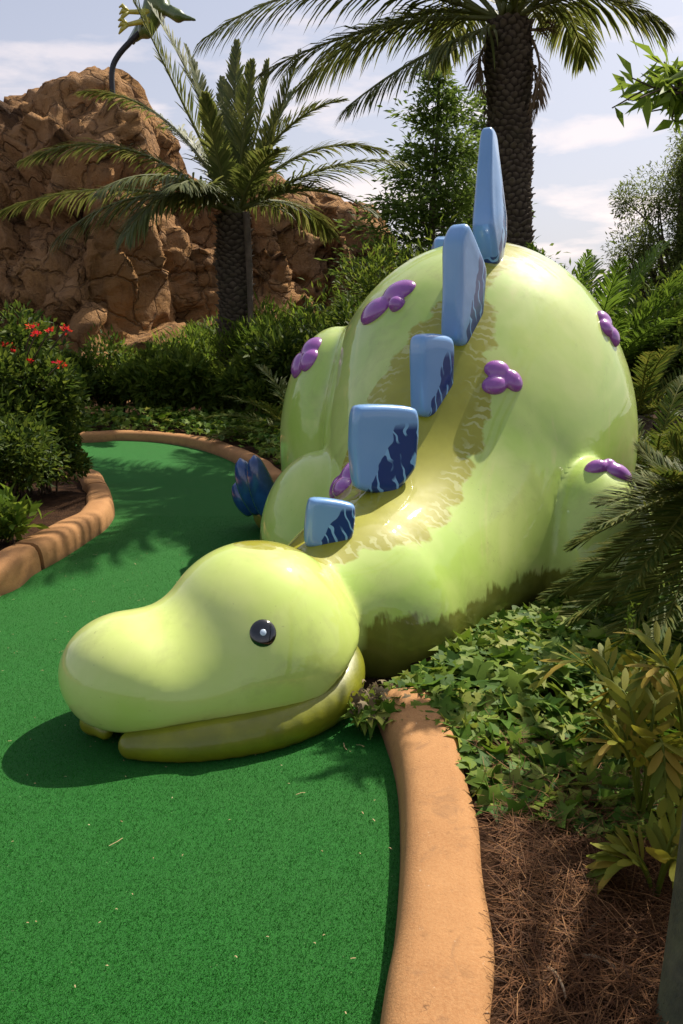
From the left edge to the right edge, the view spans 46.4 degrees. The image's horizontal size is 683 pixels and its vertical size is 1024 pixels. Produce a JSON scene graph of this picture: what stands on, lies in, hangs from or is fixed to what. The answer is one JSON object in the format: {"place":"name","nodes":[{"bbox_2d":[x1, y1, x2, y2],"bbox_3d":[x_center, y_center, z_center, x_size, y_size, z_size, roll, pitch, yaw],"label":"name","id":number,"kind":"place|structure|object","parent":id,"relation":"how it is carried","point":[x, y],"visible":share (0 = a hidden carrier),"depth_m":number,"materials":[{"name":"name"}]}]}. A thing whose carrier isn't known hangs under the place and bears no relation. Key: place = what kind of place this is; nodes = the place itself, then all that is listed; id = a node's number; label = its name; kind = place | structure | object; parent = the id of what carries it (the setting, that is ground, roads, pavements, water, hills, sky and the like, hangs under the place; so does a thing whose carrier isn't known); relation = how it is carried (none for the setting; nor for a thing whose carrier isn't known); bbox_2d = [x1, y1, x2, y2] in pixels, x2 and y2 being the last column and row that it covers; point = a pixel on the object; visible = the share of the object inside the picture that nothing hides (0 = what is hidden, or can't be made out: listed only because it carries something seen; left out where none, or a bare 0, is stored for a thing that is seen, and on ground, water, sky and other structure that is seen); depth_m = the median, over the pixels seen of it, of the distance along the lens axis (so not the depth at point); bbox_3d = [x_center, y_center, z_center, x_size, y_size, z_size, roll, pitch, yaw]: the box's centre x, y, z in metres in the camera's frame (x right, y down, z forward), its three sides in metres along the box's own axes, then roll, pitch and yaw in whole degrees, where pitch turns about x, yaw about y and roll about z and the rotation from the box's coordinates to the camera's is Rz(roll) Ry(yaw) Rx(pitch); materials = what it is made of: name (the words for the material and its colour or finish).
{"place":"outdoors","nodes":[
{"label":"outdoors","id":0,"kind":"place"},
{"bbox_2d":[41,569,398,1020],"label":"ground","id":1,"kind":"structure","parent":0,"point":[368,682],"depth_m":3.24,"materials":[{"name":"soil"}]},
{"bbox_2d":[0,544,40,595],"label":"kerb","id":2,"kind":"structure","parent":1,"relation":"on","point":[20,565],"depth_m":4.48,"materials":[{"name":"concrete"}]},
{"bbox_2d":[0,475,86,550],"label":"planting bed","id":3,"kind":"object","parent":1,"relation":"on","point":[66,500],"visible":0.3,"depth_m":6.12,"materials":[{"name":"brown soil"}]},
{"bbox_2d":[0,481,54,543],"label":"shrub","id":4,"kind":"object","parent":3,"relation":"on","point":[13,512],"visible":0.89,"depth_m":4.81,"materials":[{"name":"green plant"}]},
{"bbox_2d":[0,405,73,493],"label":"shrub","id":5,"kind":"object","parent":3,"relation":"on","point":[21,446],"visible":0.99,"depth_m":5.39,"materials":[{"name":"green plant"}]},
{"bbox_2d":[0,300,92,497],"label":"flowering bush","id":6,"kind":"object","parent":3,"relation":"on","point":[40,379],"visible":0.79,"depth_m":6.03,"materials":[{"name":"green plant"}]},
{"bbox_2d":[18,418,94,494],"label":"shrub","id":7,"kind":"object","parent":3,"relation":"on","point":[74,448],"visible":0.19,"depth_m":6.40,"materials":[{"name":"green plant"}]},
{"bbox_2d":[16,483,114,568],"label":"kerb","id":8,"kind":"structure","parent":1,"relation":"on","point":[65,537],"depth_m":5.27,"materials":[{"name":"concrete"}]},
{"bbox_2d":[54,467,106,491],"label":"kerb","id":9,"kind":"structure","parent":1,"relation":"on","point":[94,476],"depth_m":6.84,"materials":[{"name":"concrete"}]},
{"bbox_2d":[0,66,265,402],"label":"rock formation","id":10,"kind":"object","parent":1,"relation":"on","point":[163,276],"visible":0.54,"depth_m":15.69,"materials":[{"name":"brown stone"}]},
{"bbox_2d":[109,0,195,93],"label":"pterosaur statue","id":11,"kind":"object","parent":10,"relation":"on","point":[165,8],"visible":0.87,"depth_m":15.60,"materials":[{"name":"paint"}]},
{"bbox_2d":[80,430,281,481],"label":"kerb","id":12,"kind":"structure","parent":1,"relation":"on","point":[231,453],"depth_m":9.81,"materials":[{"name":"concrete"}]},
{"bbox_2d":[0,441,399,1023],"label":"putting turf","id":13,"kind":"structure","parent":1,"relation":"on","point":[149,480],"depth_m":2.26,"materials":[{"name":"green carpet"}]},
{"bbox_2d":[2,540,391,1013],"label":"litter","id":14,"kind":"object","parent":13,"relation":"on","point":[182,854],"visible":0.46,"depth_m":2.21,"materials":[{"name":"beige plant"}]},
{"bbox_2d":[240,168,397,324],"bbox_3d":[-0.875,-6.062,21.175,6.660,5.790,7.077,-7,14,-27],"label":"rock formation","id":15,"kind":"object","parent":1,"relation":"on","point":[285,255],"visible":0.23,"depth_m":19.43,"materials":[{"name":"brown stone"}]},
{"bbox_2d":[58,127,660,762],"bbox_3d":[0.430,-0.786,4.224,2.859,2.467,3.874,0,13,0],"label":"dinosaur statue","id":16,"kind":"object","parent":1,"relation":"on","point":[458,435],"visible":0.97,"depth_m":3.73,"materials":[{"name":"green plastic"}]},
{"bbox_2d":[79,400,682,1023],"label":"planting bed","id":17,"kind":"object","parent":1,"relation":"on","point":[487,862],"visible":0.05,"depth_m":1.80,"materials":[{"name":"brown soil"}]},
{"bbox_2d":[0,331,90,411],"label":"shrub","id":18,"kind":"object","parent":17,"relation":"on","point":[85,384],"depth_m":10.41,"materials":[{"name":"green plant"}]},
{"bbox_2d":[51,340,121,408],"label":"shrub","id":19,"kind":"object","parent":17,"relation":"on","point":[93,381],"visible":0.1,"depth_m":12.12,"materials":[{"name":"green plant"}]},
{"bbox_2d":[63,321,183,412],"bbox_3d":[-3.366,-2.171,12.340,1.846,1.542,1.603,9,15,33],"label":"shrub","id":20,"kind":"object","parent":17,"relation":"on","point":[115,382],"visible":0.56,"depth_m":12.16,"materials":[{"name":"green plant"}]},
{"bbox_2d":[115,348,212,417],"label":"shrub","id":21,"kind":"object","parent":17,"relation":"on","point":[143,392],"visible":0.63,"depth_m":11.56,"materials":[{"name":"green plant"}]},
{"bbox_2d":[114,309,218,369],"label":"shrub","id":22,"kind":"object","parent":17,"relation":"on","point":[195,339],"visible":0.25,"depth_m":14.52,"materials":[{"name":"green plant"}]},
{"bbox_2d":[71,400,281,470],"bbox_3d":[-2.198,-0.966,9.611,5.712,0.370,5.308,0,13,0],"label":"ground cover","id":23,"kind":"object","parent":17,"relation":"on","point":[219,424],"visible":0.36,"depth_m":10.52,"materials":[{"name":"green plant"}]},
{"bbox_2d":[153,339,247,417],"bbox_3d":[-1.952,-1.899,11.755,1.410,1.287,1.307,6,14,25],"label":"shrub","id":24,"kind":"object","parent":17,"relation":"on","point":[195,383],"visible":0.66,"depth_m":11.55,"materials":[{"name":"green plant"}]},
{"bbox_2d":[0,0,411,409],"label":"date palm","id":25,"kind":"object","parent":17,"relation":"on","point":[233,163],"visible":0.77,"depth_m":12.46,"materials":[{"name":"green plant"}]},
{"bbox_2d":[202,364,286,457],"bbox_3d":[-0.616,-1.102,9.473,2.302,1.460,2.432,0,13,0],"label":"palmetto","id":26,"kind":"object","parent":17,"relation":"on","point":[262,407],"visible":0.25,"depth_m":9.60,"materials":[{"name":"green plant"}]},
{"bbox_2d":[214,328,307,417],"bbox_3d":[-1.015,-1.904,11.314,1.616,1.474,1.434,-9,15,-33],"label":"shrub","id":27,"kind":"object","parent":17,"relation":"on","point":[232,377],"visible":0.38,"depth_m":10.99,"materials":[{"name":"green plant"}]},
{"bbox_2d":[204,291,353,372],"bbox_3d":[-0.749,-2.572,12.957,2.996,2.041,2.279,0,13,0],"label":"shrub","id":28,"kind":"object","parent":17,"relation":"on","point":[262,326],"visible":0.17,"depth_m":12.66,"materials":[{"name":"green plant"}]},
{"bbox_2d":[239,290,360,406],"bbox_3d":[0.092,-2.025,10.864,3.011,1.912,1.897,0,13,0],"label":"shrub","id":29,"kind":"object","parent":17,"relation":"on","point":[288,344],"visible":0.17,"depth_m":10.57,"materials":[{"name":"green plant"}]},
{"bbox_2d":[297,213,457,319],"bbox_3d":[0.698,-3.128,12.959,2.924,3.129,1.932,0,13,0],"label":"shrub","id":30,"kind":"object","parent":17,"relation":"on","point":[365,281],"visible":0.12,"depth_m":12.52,"materials":[{"name":"green plant"}]},
{"bbox_2d":[193,0,676,246],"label":"date palm","id":31,"kind":"object","parent":17,"relation":"on","point":[505,35],"visible":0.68,"depth_m":9.54,"materials":[{"name":"green plant"}]},
{"bbox_2d":[341,496,682,846],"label":"ivy","id":32,"kind":"object","parent":17,"relation":"on","point":[496,657],"visible":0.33,"depth_m":2.74,"materials":[{"name":"green plant"}]},
{"bbox_2d":[349,679,410,723],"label":"dead leaves","id":33,"kind":"object","parent":32,"relation":"on","point":[359,702],"visible":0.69,"depth_m":2.85,"materials":[{"name":"brown plant"}]},
{"bbox_2d":[446,664,682,1023],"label":"pine straw","id":34,"kind":"object","parent":17,"relation":"on","point":[573,888],"visible":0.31,"depth_m":1.75,"materials":[{"name":"brown plant"}]},
{"bbox_2d":[547,967,566,998],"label":"dry stalk","id":35,"kind":"object","parent":34,"relation":"on","point":[561,984],"visible":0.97,"depth_m":1.60,"materials":[{"name":"brown plant"}]},
{"bbox_2d":[582,953,614,967],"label":"dry stalk","id":36,"kind":"object","parent":34,"relation":"on","point":[593,956],"visible":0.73,"depth_m":1.66,"materials":[{"name":"plant"}]},
{"bbox_2d":[528,243,605,299],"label":"shrub","id":37,"kind":"object","parent":17,"relation":"on","point":[599,273],"depth_m":9.12,"materials":[{"name":"green plant"}]},
{"bbox_2d":[525,239,682,371],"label":"fern palm","id":38,"kind":"object","parent":17,"relation":"on","point":[610,290],"visible":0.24,"depth_m":8.34,"materials":[{"name":"green plant"}]},
{"bbox_2d":[528,638,682,758],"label":"coontie","id":39,"kind":"object","parent":17,"relation":"on","point":[599,661],"visible":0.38,"depth_m":2.40,"materials":[{"name":"green plant"}]},
{"bbox_2d":[574,249,645,319],"bbox_3d":[2.813,-2.315,10.161,2.511,1.895,2.636,12,17,42],"label":"fern palm","id":40,"kind":"object","parent":17,"relation":"on","point":[584,257],"visible":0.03,"depth_m":9.50,"materials":[{"name":"green plant"}]},
{"bbox_2d":[538,428,682,645],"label":"sago cycad","id":41,"kind":"object","parent":17,"relation":"on","point":[670,536],"visible":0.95,"depth_m":3.41,"materials":[{"name":"green plant"}]},
{"bbox_2d":[580,600,659,758],"bbox_3d":[0.857,0.526,2.374,0.262,0.535,0.095,0,13,0],"label":"weed","id":42,"kind":"object","parent":17,"relation":"on","point":[629,619],"visible":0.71,"depth_m":2.36,"materials":[{"name":"green plant"}]},
{"bbox_2d":[574,668,682,817],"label":"coontie","id":43,"kind":"object","parent":17,"relation":"on","point":[663,769],"visible":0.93,"depth_m":2.08,"materials":[{"name":"green plant"}]},
{"bbox_2d":[584,794,682,899],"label":"coontie","id":44,"kind":"object","parent":17,"relation":"on","point":[663,836],"visible":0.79,"depth_m":1.85,"materials":[{"name":"green plant"}]},
{"bbox_2d":[598,260,682,387],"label":"fern palm","id":45,"kind":"object","parent":17,"relation":"on","point":[678,272],"visible":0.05,"depth_m":8.94,"materials":[{"name":"green plant"}]},
{"bbox_2d":[600,116,682,419],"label":"acacia tree","id":46,"kind":"object","parent":17,"relation":"on","point":[673,253],"visible":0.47,"depth_m":11.34,"materials":[{"name":"green plant"}]},
{"bbox_2d":[609,217,674,287],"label":"shrub","id":47,"kind":"object","parent":17,"relation":"on","point":[663,250],"visible":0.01,"depth_m":13.97,"materials":[{"name":"green plant"}]},
{"bbox_2d":[604,621,682,737],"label":"coontie","id":48,"kind":"object","parent":17,"relation":"on","point":[675,680],"visible":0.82,"depth_m":2.23,"materials":[{"name":"green plant"}]},
{"bbox_2d":[607,264,682,427],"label":"shrub","id":49,"kind":"object","parent":17,"relation":"on","point":[673,335],"visible":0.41,"depth_m":8.41,"materials":[{"name":"green plant"}]},
{"bbox_2d":[610,39,682,1023],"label":"slender tree","id":50,"kind":"object","parent":17,"relation":"on","point":[664,92],"visible":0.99,"depth_m":3.42,"materials":[{"name":"green plant"}]},
{"bbox_2d":[625,278,682,432],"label":"shrub","id":51,"kind":"object","parent":17,"relation":"on","point":[653,426],"depth_m":9.67,"materials":[{"name":"green plant"}]},
{"bbox_2d":[631,340,682,469],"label":"cycad","id":52,"kind":"object","parent":17,"relation":"on","point":[656,366],"visible":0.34,"depth_m":7.16,"materials":[{"name":"green plant"}]},
{"bbox_2d":[635,375,682,512],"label":"cycad","id":53,"kind":"object","parent":17,"relation":"on","point":[654,436],"visible":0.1,"depth_m":6.00,"materials":[{"name":"green plant"}]},
{"bbox_2d":[314,66,546,307],"bbox_3d":[1.852,-5.606,16.037,4.679,6.582,4.324,-6,14,-25],"label":"bald cypress","id":54,"kind":"object","parent":1,"relation":"on","point":[430,193],"visible":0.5,"depth_m":15.58,"materials":[{"name":"green plant"}]},
{"bbox_2d":[377,687,494,1023],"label":"kerb","id":55,"kind":"structure","parent":1,"relation":"on","point":[439,971],"depth_m":1.87,"materials":[{"name":"concrete"}]},
{"bbox_2d":[393,80,568,266],"bbox_3d":[3.073,-6.093,17.982,4.022,6.660,4.227,0,13,0],"label":"bald cypress","id":56,"kind":"object","parent":1,"relation":"on","point":[477,126],"visible":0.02,"depth_m":17.39,"materials":[{"name":"green plant"}]},
{"bbox_2d":[0,0,682,313],"label":"sky","id":57,"kind":"structure","parent":0,"point":[583,150],"materials":[{"name":"white"}]}
]}

